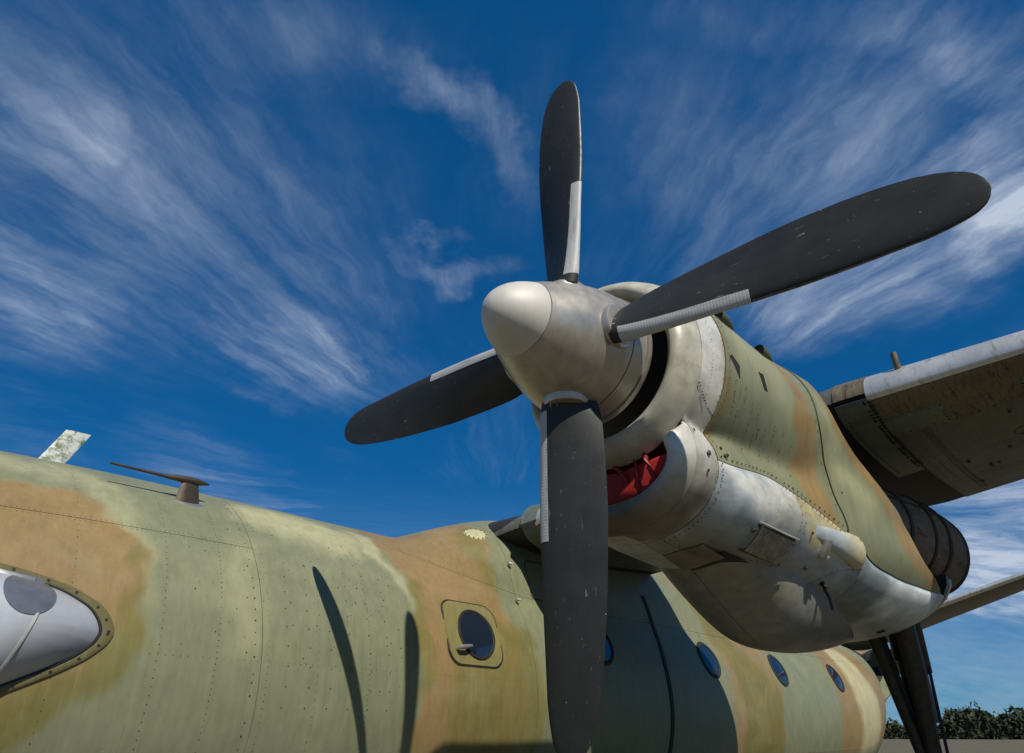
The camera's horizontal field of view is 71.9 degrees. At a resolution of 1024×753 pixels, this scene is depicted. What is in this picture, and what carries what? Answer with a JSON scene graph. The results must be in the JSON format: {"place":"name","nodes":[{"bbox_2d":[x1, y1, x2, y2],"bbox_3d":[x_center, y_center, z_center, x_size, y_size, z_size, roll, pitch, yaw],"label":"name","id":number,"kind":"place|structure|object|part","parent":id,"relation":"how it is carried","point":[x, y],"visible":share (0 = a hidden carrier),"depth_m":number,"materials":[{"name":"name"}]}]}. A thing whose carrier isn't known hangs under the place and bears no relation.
{"place":"outdoors","nodes":[
{"label":"outdoors","id":0,"kind":"place"},
{"bbox_2d":[0,0,1023,726],"label":"sky","id":1,"kind":"structure","parent":0,"point":[231,231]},
{"bbox_2d":[878,739,1023,752],"bbox_3d":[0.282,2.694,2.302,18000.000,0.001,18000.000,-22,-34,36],"label":"ground","id":2,"kind":"structure","parent":0,"point":[963,746],"depth_m":99.23,"materials":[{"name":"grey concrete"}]},
{"bbox_2d":[0,81,1023,752],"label":"transport aircraft","id":3,"kind":"object","parent":2,"relation":"on","point":[768,557],"visible":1,"depth_m":4.41,"materials":[{"name":"paint"}]},
{"bbox_3d":[-2.645,1.242,3.401,0.280,0.763,1.388,-22,-34,36],"label":"blister window","id":4,"kind":"part","parent":3,"relation":"part of","materials":[{"name":"glass"}]},
{"bbox_3d":[0.891,2.756,7.300,0.185,0.446,0.452,-22,-34,36],"label":"cabin window","id":5,"kind":"part","parent":3,"relation":"part of","materials":[{"name":"blue glass"}]},
{"bbox_2d":[606,448,666,504],"bbox_3d":[0.644,0.572,3.830,0.676,0.335,0.363,-22,-34,36],"label":"intake cover","id":6,"kind":"object","parent":3,"relation":"attached to","point":[634,478],"visible":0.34,"depth_m":3.68,"materials":[{"name":"red fabric"}]},
{"bbox_3d":[2.467,3.562,8.876,0.185,0.445,0.451,-22,-34,36],"label":"cabin window","id":7,"kind":"part","parent":3,"relation":"part of","materials":[{"name":"blue glass"}]},
{"bbox_3d":[3.864,4.274,10.273,0.187,0.444,0.452,-22,-34,36],"label":"cabin window","id":8,"kind":"part","parent":3,"relation":"part of","materials":[{"name":"blue glass"}]},
{"bbox_3d":[5.413,5.052,11.830,0.190,0.442,0.452,-22,-34,36],"label":"cabin window","id":9,"kind":"part","parent":3,"relation":"part of","materials":[{"name":"blue glass"}]},
{"bbox_2d":[883,700,1023,739],"bbox_3d":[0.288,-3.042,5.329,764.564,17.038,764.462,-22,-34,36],"label":"treeline","id":10,"kind":"object","parent":2,"relation":"on","point":[968,723],"visible":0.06,"depth_m":288.09,"materials":[{"name":"green plant"}]}
]}

